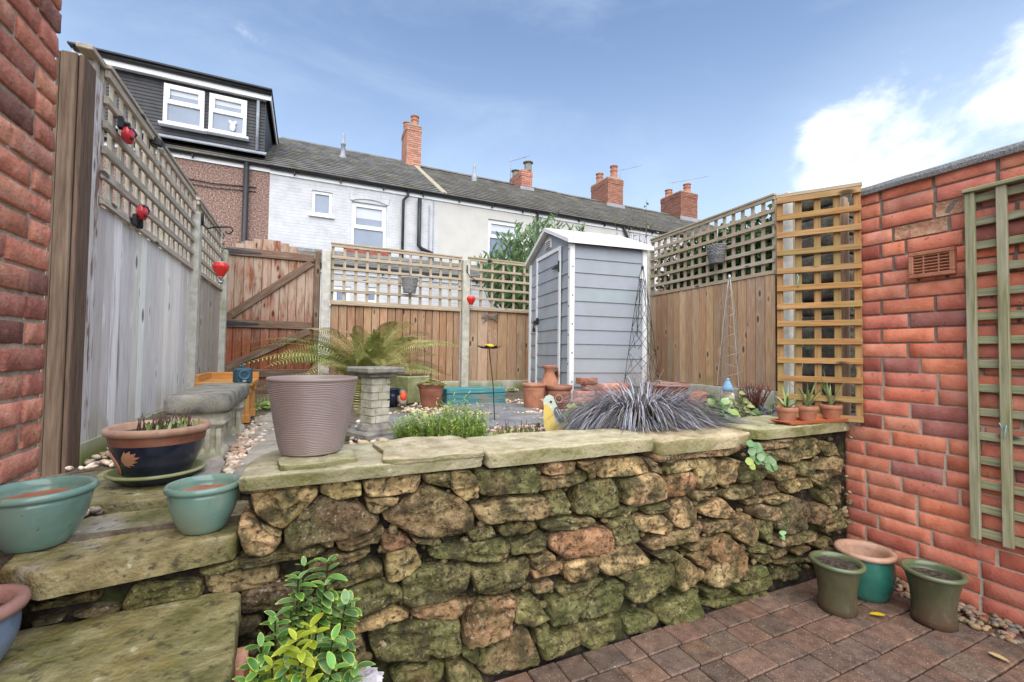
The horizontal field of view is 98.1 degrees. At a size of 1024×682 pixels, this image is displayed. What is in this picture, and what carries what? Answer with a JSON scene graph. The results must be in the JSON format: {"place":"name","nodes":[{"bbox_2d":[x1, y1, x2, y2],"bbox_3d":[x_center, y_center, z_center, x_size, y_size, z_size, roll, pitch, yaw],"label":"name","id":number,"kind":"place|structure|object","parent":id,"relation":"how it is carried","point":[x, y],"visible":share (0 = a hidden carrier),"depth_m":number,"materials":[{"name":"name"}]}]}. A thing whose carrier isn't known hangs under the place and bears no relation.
{"place":"outdoors","nodes":[
{"label":"outdoors","id":0,"kind":"place"},
{"bbox_2d":[192,402,574,493],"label":"path","id":1,"kind":"structure","parent":0,"point":[216,464],"depth_m":3.10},
{"bbox_2d":[346,366,404,441],"bbox_3d":[-0.831,0.369,2.699,0.265,0.425,0.265,-1,-2,41],"label":"sundial pedestal","id":2,"kind":"object","parent":1,"relation":"on","point":[375,402],"visible":0.98,"depth_m":2.64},
{"bbox_2d":[412,409,426,415],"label":"weed","id":3,"kind":"object","parent":1,"relation":"on","point":[423,412],"visible":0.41,"depth_m":3.55,"materials":[{"name":"green plant"}]},
{"bbox_2d":[476,344,502,420],"bbox_3d":[-0.173,0.315,3.290,0.189,0.588,0.189,1,-2,-14],"label":"flower stake","id":4,"kind":"object","parent":1,"relation":"on","point":[489,346],"visible":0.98,"depth_m":3.28,"materials":[{"name":"black metal"}]},
{"bbox_2d":[522,383,545,409],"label":"flower pot","id":5,"kind":"object","parent":1,"relation":"on","point":[533,394],"visible":0.91,"depth_m":4.08,"materials":[{"name":"ceramic"}]},
{"bbox_2d":[0,388,776,583],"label":"garden ground","id":6,"kind":"structure","parent":0,"point":[5,558],"depth_m":1.90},
{"bbox_2d":[37,41,228,475],"bbox_3d":[-2.640,-0.202,3.537,0.127,2.170,3.631,2,-2,-24],"label":"wooden fence","id":7,"kind":"object","parent":6,"relation":"on","point":[135,321],"visible":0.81,"depth_m":2.26,"materials":[{"name":"grey wood"}]},
{"bbox_2d":[117,115,136,144],"bbox_3d":[-1.947,-1.059,2.256,0.068,0.127,0.118,2,-2,-25],"label":"ladybird light","id":8,"kind":"object","parent":7,"relation":"attached to","point":[128,134],"visible":1,"depth_m":2.22,"materials":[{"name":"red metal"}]},
{"bbox_2d":[131,204,149,228],"bbox_3d":[-2.057,-0.697,2.471,0.068,0.148,0.118,2,-2,-25],"label":"ladybird light","id":9,"kind":"object","parent":7,"relation":"attached to","point":[140,216],"visible":1,"depth_m":2.44,"materials":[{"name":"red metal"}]},
{"bbox_2d":[149,137,165,152],"bbox_3d":[-2.217,-1.226,2.773,0.078,0.077,0.083,2,-2,-25],"label":"fence light","id":10,"kind":"object","parent":7,"relation":"attached to","point":[158,144],"visible":0.96,"depth_m":2.75,"materials":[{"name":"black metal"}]},
{"bbox_2d":[201,213,233,234],"bbox_3d":[-2.555,-1.017,3.846,0.275,0.186,0.038,1,-2,-1],"label":"hanging bracket","id":11,"kind":"object","parent":7,"relation":"attached to","point":[202,220],"visible":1,"depth_m":3.84,"materials":[{"name":"black metal"}]},
{"bbox_2d":[212,240,228,283],"bbox_3d":[-2.500,-0.727,3.819,0.123,0.467,0.123,2,-2,-42],"label":"balloon lantern","id":12,"kind":"object","parent":11,"relation":"hanging from","point":[220,269],"visible":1,"depth_m":3.79,"materials":[{"name":"red glass"}]},
{"bbox_2d":[163,383,249,460],"bbox_3d":[-1.616,0.408,2.405,0.257,0.308,0.901,2,-2,-25],"label":"garden bench","id":13,"kind":"object","parent":6,"relation":"on","point":[220,407],"visible":0.69,"depth_m":2.07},
{"bbox_2d":[233,364,252,382],"bbox_3d":[-1.809,0.220,2.987,0.084,0.130,0.105,-1,-3,45],"label":"animal repeller","id":14,"kind":"object","parent":13,"relation":"on","point":[242,374],"visible":0.99,"depth_m":2.96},
{"bbox_2d":[194,372,258,422],"bbox_3d":[-2.094,0.411,3.285,0.340,0.344,0.500,2,-2,-25],"label":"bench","id":15,"kind":"object","parent":6,"relation":"on","point":[249,411],"visible":0.39,"depth_m":3.28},
{"bbox_2d":[255,400,270,409],"bbox_3d":[-2.237,0.559,3.894,0.463,0.084,0.276,2,-2,-25],"label":"weed patch","id":16,"kind":"object","parent":6,"relation":"on","point":[265,405],"visible":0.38,"depth_m":3.88,"materials":[{"name":"green plant"}]},
{"bbox_2d":[65,399,584,515],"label":"gravel","id":17,"kind":"structure","parent":6,"relation":"on","point":[236,454],"depth_m":2.43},
{"bbox_2d":[418,383,443,407],"bbox_3d":[-0.767,0.512,4.205,0.250,0.235,0.250,-1,-2,43],"label":"flower pot","id":18,"kind":"object","parent":17,"relation":"on","point":[430,396],"visible":0.77,"depth_m":4.12,"materials":[{"name":"ceramic"}]},
{"bbox_2d":[416,379,446,386],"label":"potted plant","id":19,"kind":"object","parent":18,"relation":"in","point":[432,381],"visible":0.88,"depth_m":4.16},
{"bbox_2d":[232,321,473,412],"bbox_3d":[-1.594,0.239,4.907,2.467,0.936,2.751,2,-2,-25],"label":"fern","id":20,"kind":"object","parent":6,"relation":"on","point":[372,349],"visible":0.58,"depth_m":4.77,"materials":[{"name":"green plant"}]},
{"bbox_2d":[358,440,369,443],"bbox_3d":[-0.745,0.527,2.257,0.078,0.052,0.059,2,-2,-25],"label":"cobble","id":21,"kind":"object","parent":6,"relation":"on","point":[362,441],"visible":0.35,"depth_m":2.24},
{"bbox_2d":[222,241,528,394],"bbox_3d":[-0.999,-0.201,6.364,5.579,2.106,0.161,2,-2,-24],"label":"wooden fence","id":22,"kind":"object","parent":6,"relation":"on","point":[509,331],"visible":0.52,"depth_m":6.36,"materials":[{"name":"brown wood"}]},
{"bbox_2d":[222,239,320,380],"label":"garden gate","id":23,"kind":"structure","parent":22,"relation":"attached to","point":[270,294],"depth_m":5.48,"materials":[{"name":"wood"}]},
{"bbox_2d":[401,253,418,293],"bbox_3d":[-1.395,-0.934,6.082,0.240,0.561,0.147,2,-2,-25],"label":"wall basket","id":24,"kind":"object","parent":22,"relation":"hanging from","point":[409,284],"depth_m":6.04,"materials":[{"name":"metal"}]},
{"bbox_2d":[481,312,498,323],"bbox_3d":[-0.324,-0.362,6.654,0.309,0.224,0.024,2,-2,-25],"label":"wire decoration","id":25,"kind":"object","parent":22,"relation":"attached to","point":[490,317],"visible":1,"depth_m":6.64},
{"bbox_3d":[-0.592,-0.971,6.403,0.074,0.275,0.197,2,-2,-25],"label":"bracket","id":26,"kind":"object","parent":22,"relation":"attached to","visible":0},
{"bbox_2d":[467,280,474,308],"bbox_3d":[-0.580,-0.663,6.300,0.123,0.420,0.123,2,-2,-42],"label":"balloon lantern","id":27,"kind":"object","parent":26,"relation":"hanging from","point":[471,300],"visible":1,"depth_m":6.26,"materials":[{"name":"red glass"}]},
{"bbox_2d":[388,388,399,405],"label":"flower pot","id":28,"kind":"object","parent":6,"relation":"on","point":[394,393],"visible":0.56,"depth_m":4.25,"materials":[{"name":"blue ceramic"}]},
{"bbox_2d":[397,390,407,406],"bbox_3d":[-1.042,0.546,4.231,0.110,0.162,0.112,0,-2,19],"label":"bird ornament","id":29,"kind":"object","parent":6,"relation":"on","point":[402,398],"visible":0.99,"depth_m":4.19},
{"bbox_2d":[391,373,428,403],"bbox_3d":[-1.062,0.492,4.618,0.286,0.293,0.286,-1,-2,36],"label":"stone trough","id":30,"kind":"object","parent":6,"relation":"on","point":[407,383],"visible":0.68,"depth_m":4.50,"materials":[{"name":"stone"}]},
{"bbox_2d":[389,408,435,438],"bbox_3d":[-0.563,0.476,2.530,0.276,0.210,0.220,2,-2,-25],"label":"feathery plant","id":31,"kind":"object","parent":6,"relation":"on","point":[416,430],"visible":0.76,"depth_m":2.51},
{"bbox_2d":[416,390,488,438],"bbox_3d":[-0.336,0.436,2.591,0.451,0.299,0.326,2,-2,-25],"label":"feathery plant","id":32,"kind":"object","parent":6,"relation":"on","point":[473,427],"visible":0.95,"depth_m":2.56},
{"bbox_2d":[441,386,504,403],"bbox_3d":[-0.396,0.557,4.524,0.642,0.171,0.200,2,-2,-28],"label":"timber planter","id":33,"kind":"object","parent":6,"relation":"on","point":[480,394],"visible":0.77,"depth_m":4.43,"materials":[{"name":"wood"}]},
{"bbox_2d":[493,420,541,434],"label":"cut back plant","id":34,"kind":"object","parent":6,"relation":"on","point":[524,429],"visible":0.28,"depth_m":2.63,"materials":[{"name":"brown plant"}]},
{"bbox_2d":[541,365,559,408],"bbox_3d":[0.366,0.442,4.300,0.216,0.412,0.200,2,-2,-25],"label":"jug","id":35,"kind":"object","parent":6,"relation":"on","point":[549,378],"visible":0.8,"depth_m":4.25,"materials":[{"name":"ceramic"}]},
{"bbox_2d":[540,395,569,430],"bbox_3d":[0.271,0.467,2.626,0.216,0.296,0.028,1,-2,6],"label":"bird ornament","id":36,"kind":"object","parent":6,"relation":"on","point":[550,406],"visible":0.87,"depth_m":2.63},
{"bbox_2d":[546,384,572,409],"bbox_3d":[0.442,0.531,4.192,0.256,0.230,0.256,2,-2,-25],"label":"flower pot","id":37,"kind":"object","parent":6,"relation":"on","point":[557,396],"visible":0.75,"depth_m":4.09,"materials":[{"name":"ceramic"}]},
{"bbox_2d":[563,401,588,427],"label":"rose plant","id":38,"kind":"object","parent":6,"relation":"on","point":[569,405],"visible":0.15,"depth_m":3.13,"materials":[{"name":"green plant"}]},
{"bbox_2d":[572,397,592,402],"bbox_3d":[0.763,0.632,4.729,0.217,0.068,0.103,2,-2,-28],"label":"loose brick","id":39,"kind":"object","parent":6,"relation":"on","point":[580,398],"visible":0.16,"depth_m":4.69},
{"bbox_2d":[573,390,594,396],"bbox_3d":[0.768,0.565,4.745,0.214,0.068,0.103,1,-2,-21],"label":"loose brick","id":40,"kind":"object","parent":39,"relation":"on","point":[576,392],"visible":0.52,"depth_m":4.70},
{"bbox_2d":[580,384,601,390],"bbox_3d":[0.856,0.498,4.798,0.216,0.068,0.104,2,-2,-31],"label":"loose brick","id":41,"kind":"object","parent":40,"relation":"on","point":[591,386],"visible":0.76,"depth_m":4.74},
{"bbox_2d":[576,377,597,383],"bbox_3d":[0.802,0.427,4.752,0.214,0.068,0.103,2,-2,-25],"label":"loose brick","id":42,"kind":"object","parent":41,"relation":"on","point":[584,380],"visible":0.94,"depth_m":4.71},
{"bbox_2d":[525,228,653,401],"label":"garden shed","id":43,"kind":"structure","parent":6,"relation":"on","point":[583,288],"depth_m":5.13,"materials":[{"name":"white plastic"}]},
{"bbox_2d":[532,245,561,383],"bbox_3d":[0.418,-0.233,5.534,0.069,1.742,0.828,1,-2,-17],"label":"door","id":44,"kind":"structure","parent":43,"relation":"in","point":[547,324],"depth_m":5.51,"materials":[{"name":"white plastic"}]},
{"bbox_2d":[624,265,659,396],"bbox_3d":[1.480,-0.089,5.049,0.346,1.554,0.346,-1,-2,36],"label":"plant obelisk","id":45,"kind":"object","parent":6,"relation":"on","point":[644,286],"visible":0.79,"depth_m":5.04,"materials":[{"name":"black metal"}]},
{"bbox_2d":[628,354,661,396],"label":"dry stems","id":46,"kind":"object","parent":6,"relation":"on","point":[644,377],"visible":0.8,"depth_m":4.34,"materials":[{"name":"grey plant"}]},
{"bbox_2d":[530,377,774,434],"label":"ornamental grass","id":47,"kind":"object","parent":6,"relation":"on","point":[649,410],"depth_m":2.40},
{"bbox_2d":[646,382,689,400],"bbox_3d":[1.706,0.575,4.885,0.470,0.220,0.470,2,-2,-37],"label":"flower pot","id":48,"kind":"object","parent":6,"relation":"on","point":[664,385],"visible":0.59,"depth_m":4.71,"materials":[{"name":"ceramic"}]},
{"bbox_2d":[686,391,716,411],"bbox_3d":[1.660,0.560,3.857,0.244,0.245,0.247,1,-2,4],"label":"flower pot","id":49,"kind":"object","parent":6,"relation":"on","point":[703,393],"visible":0.23,"depth_m":3.83,"materials":[{"name":"ceramic"}]},
{"bbox_2d":[655,204,776,390],"bbox_3d":[2.672,-0.297,5.564,0.606,2.351,2.286,1,-2,-20],"label":"ivy hedge","id":50,"kind":"object","parent":6,"relation":"on","point":[747,249],"visible":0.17,"depth_m":5.35,"materials":[{"name":"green plant"}]},
{"bbox_2d":[695,396,740,420],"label":"leafy plant","id":51,"kind":"object","parent":6,"relation":"on","point":[723,400],"visible":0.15,"depth_m":2.73,"materials":[{"name":"green plant"}]},
{"bbox_2d":[642,192,802,409],"bbox_3d":[2.214,-0.258,6.001,0.165,2.488,3.715,1,-2,-19],"label":"wooden fence","id":52,"kind":"object","parent":6,"relation":"on","point":[688,326],"visible":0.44,"depth_m":5.23,"materials":[{"name":"beige wood"}]},
{"bbox_2d":[706,227,725,264],"bbox_3d":[2.404,-1.133,5.249,0.157,0.441,0.250,2,-2,-29],"label":"wall basket","id":53,"kind":"object","parent":52,"relation":"hanging from","point":[714,251],"depth_m":5.19,"materials":[{"name":"metal"}]},
{"bbox_2d":[718,378,737,409],"bbox_3d":[1.916,0.494,3.949,0.155,0.329,0.180,-1,-2,42],"label":"garden gnome","id":54,"kind":"object","parent":6,"relation":"on","point":[729,389],"visible":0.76,"depth_m":3.92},
{"bbox_2d":[716,274,744,403],"bbox_3d":[2.345,-0.016,4.796,0.304,1.416,0.315,-1,-2,36],"label":"plant obelisk","id":55,"kind":"object","parent":6,"relation":"on","point":[731,295],"visible":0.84,"depth_m":4.79,"materials":[{"name":"metal"}]},
{"bbox_2d":[725,391,755,417],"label":"leafy plant","id":56,"kind":"object","parent":6,"relation":"on","point":[743,407],"visible":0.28,"depth_m":2.93,"materials":[{"name":"green plant"}]},
{"bbox_2d":[735,381,772,415],"bbox_3d":[2.009,0.493,3.683,0.374,0.321,0.235,2,-2,-25],"label":"twiggy shrub","id":57,"kind":"object","parent":6,"relation":"on","point":[755,399],"visible":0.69,"depth_m":3.65,"materials":[{"name":"brown plant"}]},
{"bbox_2d":[752,404,776,415],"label":"leafy plant","id":58,"kind":"object","parent":6,"relation":"on","point":[760,412],"visible":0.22,"depth_m":2.98,"materials":[{"name":"green plant"}]},
{"bbox_2d":[802,194,860,425],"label":"stone pillar","id":59,"kind":"structure","parent":6,"relation":"on","point":[827,332],"depth_m":3.04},
{"bbox_2d":[840,197,850,424],"bbox_3d":[2.064,-0.176,2.762,0.090,1.420,0.068,2,-2,-25],"label":"timber post","id":60,"kind":"object","parent":6,"relation":"on","point":[845,296],"visible":0.4,"depth_m":2.73,"materials":[{"name":"beige wood"}]},
{"bbox_2d":[55,0,1023,228],"label":"sky","id":61,"kind":"structure","parent":0,"point":[758,99],"materials":[{"name":"blue"}]},
{"bbox_2d":[594,390,611,396],"bbox_3d":[0.978,0.571,4.864,0.216,0.067,0.103,2,-2,-32],"label":"loose brick","id":62,"kind":"object","parent":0,"point":[602,392],"visible":0.21,"depth_m":4.81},
{"bbox_2d":[600,383,618,389],"bbox_3d":[1.074,0.504,4.922,0.216,0.068,0.102,2,-2,-27],"label":"loose brick","id":63,"kind":"object","parent":62,"relation":"on","point":[616,385],"visible":0.59,"depth_m":4.89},
{"bbox_2d":[490,578,1023,681],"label":"patio","id":64,"kind":"structure","parent":0,"point":[793,632],"depth_m":1.78,"materials":[{"name":"brick"}]},
{"bbox_2d":[0,465,264,681],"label":"stone steps","id":65,"kind":"structure","parent":64,"relation":"on","point":[197,639],"depth_m":1.11,"materials":[{"name":"stone"}]},
{"bbox_2d":[0,584,31,661],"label":"flower pot","id":66,"kind":"object","parent":65,"relation":"on","point":[14,599],"visible":1,"depth_m":0.96,"materials":[{"name":"blue ceramic"}]},
{"bbox_2d":[0,475,99,553],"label":"flower pot","id":67,"kind":"object","parent":65,"relation":"on","point":[38,514],"visible":1,"depth_m":1.15,"materials":[{"name":"green ceramic"}]},
{"bbox_2d":[103,459,206,486],"bbox_3d":[-1.372,0.511,1.720,0.312,0.043,0.312,2,-2,-25],"label":"saucer","id":68,"kind":"object","parent":65,"relation":"on","point":[114,476],"visible":0.59,"depth_m":1.62,"materials":[{"name":"green ceramic"}]},
{"bbox_2d":[101,418,210,477],"bbox_3d":[-1.371,0.421,1.722,0.334,0.196,0.334,2,-2,-25],"label":"planter bowl","id":69,"kind":"object","parent":68,"relation":"on","point":[133,452],"visible":0.91,"depth_m":1.61,"materials":[{"name":"blue ceramic"}]},
{"bbox_2d":[136,408,200,430],"bbox_3d":[-1.339,0.309,1.742,0.197,0.076,0.186,2,-2,-25],"label":"potted plant","id":70,"kind":"object","parent":69,"relation":"on","point":[164,422],"visible":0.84,"depth_m":1.72,"materials":[{"name":"green plant"}]},
{"bbox_2d":[163,473,240,535],"bbox_3d":[-0.904,0.482,1.305,0.196,0.137,0.196,0,-2,14],"label":"flower pot","id":71,"kind":"object","parent":65,"relation":"on","point":[201,504],"visible":0.99,"depth_m":1.25,"materials":[{"name":"green ceramic"}]},
{"bbox_2d":[356,666,383,681],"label":"white flower","id":72,"kind":"object","parent":64,"relation":"on","point":[370,674],"visible":0.77,"depth_m":1.10,"materials":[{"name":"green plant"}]},
{"bbox_2d":[29,415,853,681],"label":"retaining wall","id":73,"kind":"structure","parent":64,"relation":"on","point":[480,558],"depth_m":1.67,"materials":[{"name":"stone"}]},
{"bbox_2d":[266,375,357,456],"bbox_3d":[-0.686,0.249,1.529,0.290,0.253,0.290,2,-2,-25],"label":"planter","id":74,"kind":"object","parent":73,"relation":"on","point":[310,415],"visible":1,"depth_m":1.43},
{"bbox_2d":[745,440,777,471],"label":"wall plant","id":75,"kind":"object","parent":73,"relation":"attached to","point":[760,457],"depth_m":2.11,"materials":[{"name":"green plant"}]},
{"bbox_2d":[778,530,786,539],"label":"wall plant","id":76,"kind":"object","parent":73,"relation":"attached to","point":[782,533],"depth_m":2.22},
{"bbox_2d":[768,416,848,424],"bbox_3d":[1.669,0.439,2.471,0.564,0.017,0.120,2,-2,-22],"label":"drip tray","id":77,"kind":"object","parent":73,"relation":"on","point":[799,421],"visible":0.57,"depth_m":2.41,"materials":[{"name":"plastic"}]},
{"bbox_2d":[775,406,798,421],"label":"flower pot","id":78,"kind":"object","parent":77,"relation":"on","point":[787,414],"visible":0.95,"depth_m":2.35,"materials":[{"name":"ceramic"}]},
{"bbox_2d":[773,384,822,407],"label":"spider plant","id":79,"kind":"object","parent":78,"relation":"in","point":[785,404],"visible":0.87,"depth_m":2.42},
{"bbox_2d":[796,405,818,420],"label":"flower pot","id":80,"kind":"object","parent":77,"relation":"on","point":[809,413],"visible":0.9,"depth_m":2.42,"materials":[{"name":"ceramic"}]},
{"bbox_2d":[789,381,826,406],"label":"aloe plant","id":81,"kind":"object","parent":80,"relation":"in","point":[808,401],"visible":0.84,"depth_m":2.43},
{"bbox_2d":[820,404,842,418],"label":"flower pot","id":82,"kind":"object","parent":77,"relation":"on","point":[833,411],"visible":0.96,"depth_m":2.51,"materials":[{"name":"ceramic"}]},
{"bbox_2d":[813,370,849,404],"bbox_3d":[1.821,0.268,2.566,0.100,0.216,0.242,1,-2,-12],"label":"spider plant","id":83,"kind":"object","parent":82,"relation":"in","point":[828,393],"visible":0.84,"depth_m":2.54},
{"bbox_2d":[775,182,863,422],"bbox_3d":[1.794,-0.221,2.605,0.422,1.356,0.060,0,-2,32],"label":"trellis panel","id":84,"kind":"object","parent":73,"relation":"on","point":[836,267],"visible":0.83,"depth_m":2.60,"materials":[{"name":"orange wood"}]},
{"bbox_2d":[808,550,866,617],"bbox_3d":[1.524,1.142,2.084,0.222,0.228,0.222,1,-2,-18],"label":"flower pot","id":85,"kind":"object","parent":64,"relation":"on","point":[838,575],"visible":1,"depth_m":2.03,"materials":[{"name":"green ceramic"}]},
{"bbox_2d":[833,539,898,602],"bbox_3d":[1.767,1.151,2.224,0.256,0.225,0.256,1,-2,-6],"label":"flower pot","id":86,"kind":"object","parent":64,"relation":"on","point":[877,583],"visible":0.71,"depth_m":2.13,"materials":[{"name":"green ceramic"}]},
{"bbox_2d":[869,612,884,615],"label":"fallen leaf","id":87,"kind":"object","parent":64,"relation":"on","point":[877,613],"visible":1,"depth_m":2.03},
{"bbox_2d":[899,558,968,631],"bbox_3d":[1.890,1.141,1.992,0.228,0.234,0.228,2,-2,-34],"label":"flower pot","id":88,"kind":"object","parent":64,"relation":"on","point":[935,588],"visible":1,"depth_m":1.95,"materials":[{"name":"green ceramic"}]},
{"bbox_2d":[845,141,1023,629],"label":"brick wall","id":89,"kind":"structure","parent":64,"relation":"on","point":[907,462],"depth_m":2.24,"materials":[{"name":"brick"}]},
{"bbox_2d":[961,175,1023,548],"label":"trellis panel","id":90,"kind":"object","parent":89,"relation":"attached to","point":[1005,364],"visible":1,"depth_m":2.01,"materials":[{"name":"green wood"}]},
{"bbox_2d":[895,577,1023,644],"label":"gravel","id":91,"kind":"structure","parent":64,"relation":"on","point":[1010,633],"depth_m":1.97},
{"bbox_2d":[989,652,1009,661],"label":"fallen leaf","id":92,"kind":"object","parent":64,"relation":"on","point":[998,656],"visible":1,"depth_m":1.75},
{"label":"flower pot","id":93,"kind":"object","parent":64,"relation":"on","visible":0},
{"bbox_2d":[232,554,375,681],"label":"euonymus shrub","id":94,"kind":"object","parent":93,"relation":"in","point":[317,646],"visible":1,"depth_m":0.98,"materials":[{"name":"green plant"}]},
{"label":"ground","id":95,"kind":"structure","parent":0,"visible":0},
{"bbox_2d":[0,0,61,485],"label":"brick wall","id":96,"kind":"structure","parent":95,"relation":"on","point":[29,44],"depth_m":1.28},
{"bbox_2d":[39,41,280,397],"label":"terraced house","id":97,"kind":"structure","parent":95,"relation":"on","point":[220,138],"depth_m":10.24,"materials":[{"name":"tile"}]},
{"bbox_2d":[158,83,206,133],"bbox_3d":[-7.456,-5.302,10.089,0.884,0.971,0.165,2,-2,-25],"label":"window","id":98,"kind":"structure","parent":97,"relation":"in","point":[183,107],"depth_m":10.11,"materials":[{"name":"plastic"}]},
{"bbox_2d":[205,93,248,141],"bbox_3d":[-6.683,-5.286,10.448,0.875,0.958,0.165,2,-2,-25],"label":"window","id":99,"kind":"structure","parent":97,"relation":"in","point":[222,109],"depth_m":10.47,"materials":[{"name":"plastic"}]},
{"bbox_2d":[268,115,443,260],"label":"terraced house","id":100,"kind":"structure","parent":95,"relation":"on","point":[322,197],"depth_m":11.70,"materials":[{"name":"paint"}]},
{"bbox_2d":[309,190,334,218],"bbox_3d":[-4.760,-3.414,11.132,0.594,0.667,0.165,2,-2,-25],"label":"window","id":101,"kind":"structure","parent":100,"relation":"in","point":[321,201],"depth_m":11.16,"materials":[{"name":"plastic"}]},
{"bbox_2d":[351,202,386,247],"bbox_3d":[-3.744,-2.892,11.614,1.002,1.397,0.165,2,-2,-25],"label":"window","id":102,"kind":"structure","parent":100,"relation":"in","point":[368,221],"depth_m":11.66,"materials":[{"name":"plastic"}]},
{"bbox_2d":[241,241,661,386],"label":"outhouse","id":103,"kind":"structure","parent":95,"relation":"on","point":[372,287],"depth_m":9.35,"materials":[{"name":"paint"}]},
{"bbox_2d":[333,286,350,300],"bbox_3d":[-3.352,-0.874,8.736,0.449,0.407,0.165,2,-2,-25],"label":"window","id":104,"kind":"structure","parent":103,"relation":"in","point":[336,295],"depth_m":8.77,"materials":[{"name":"plastic"}]},
{"bbox_2d":[368,287,376,301],"bbox_3d":[-2.836,-0.889,8.976,0.393,0.391,0.165,2,-2,-25],"label":"window","id":105,"kind":"structure","parent":103,"relation":"in","point":[371,298],"depth_m":9.02,"materials":[{"name":"plastic"}]},
{"bbox_2d":[414,160,618,264],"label":"terraced house","id":106,"kind":"structure","parent":95,"relation":"on","point":[475,212],"depth_m":13.49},
{"bbox_2d":[486,219,518,259],"bbox_3d":[-0.254,-2.972,13.241,1.142,1.201,0.165,2,-2,-25],"label":"window","id":107,"kind":"structure","parent":106,"relation":"in","point":[493,225],"depth_m":13.21,"materials":[{"name":"plastic"}]},
{"bbox_2d":[509,155,529,181],"bbox_3d":[0.264,-6.964,17.947,0.734,1.236,0.493,2,-2,-25],"label":"tv aerial","id":108,"kind":"object","parent":106,"relation":"attached to","point":[510,165],"visible":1,"depth_m":17.80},
{"bbox_2d":[474,210,585,309],"bbox_3d":[0.374,-0.854,8.276,2.531,3.577,1.256,2,-2,-25],"label":"evergreen bush","id":109,"kind":"object","parent":95,"relation":"on","point":[518,252],"visible":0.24,"depth_m":7.83,"materials":[{"name":"green plant"}]},
{"bbox_2d":[614,200,663,270],"bbox_3d":[2.874,-1.054,9.743,1.598,4.129,0.767,2,-2,-25],"label":"sapling","id":110,"kind":"object","parent":95,"relation":"on","point":[646,235],"visible":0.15,"depth_m":9.78,"materials":[{"name":"green plant"}]},
{"bbox_2d":[557,165,727,289],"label":"terraced house","id":111,"kind":"structure","parent":95,"relation":"on","point":[678,209],"depth_m":19.03,"materials":[{"name":"paint"}]},
{"bbox_3d":[1.187,0.578,4.983,0.215,0.067,0.103,2,-2,-36],"label":"loose brick","id":112,"kind":"object","parent":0,"visible":0},
{"bbox_2d":[612,383,629,388],"bbox_3d":[1.211,0.509,5.006,0.215,0.068,0.104,2,-2,-22],"label":"loose brick","id":113,"kind":"object","parent":112,"relation":"on","point":[627,385],"visible":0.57,"depth_m":4.98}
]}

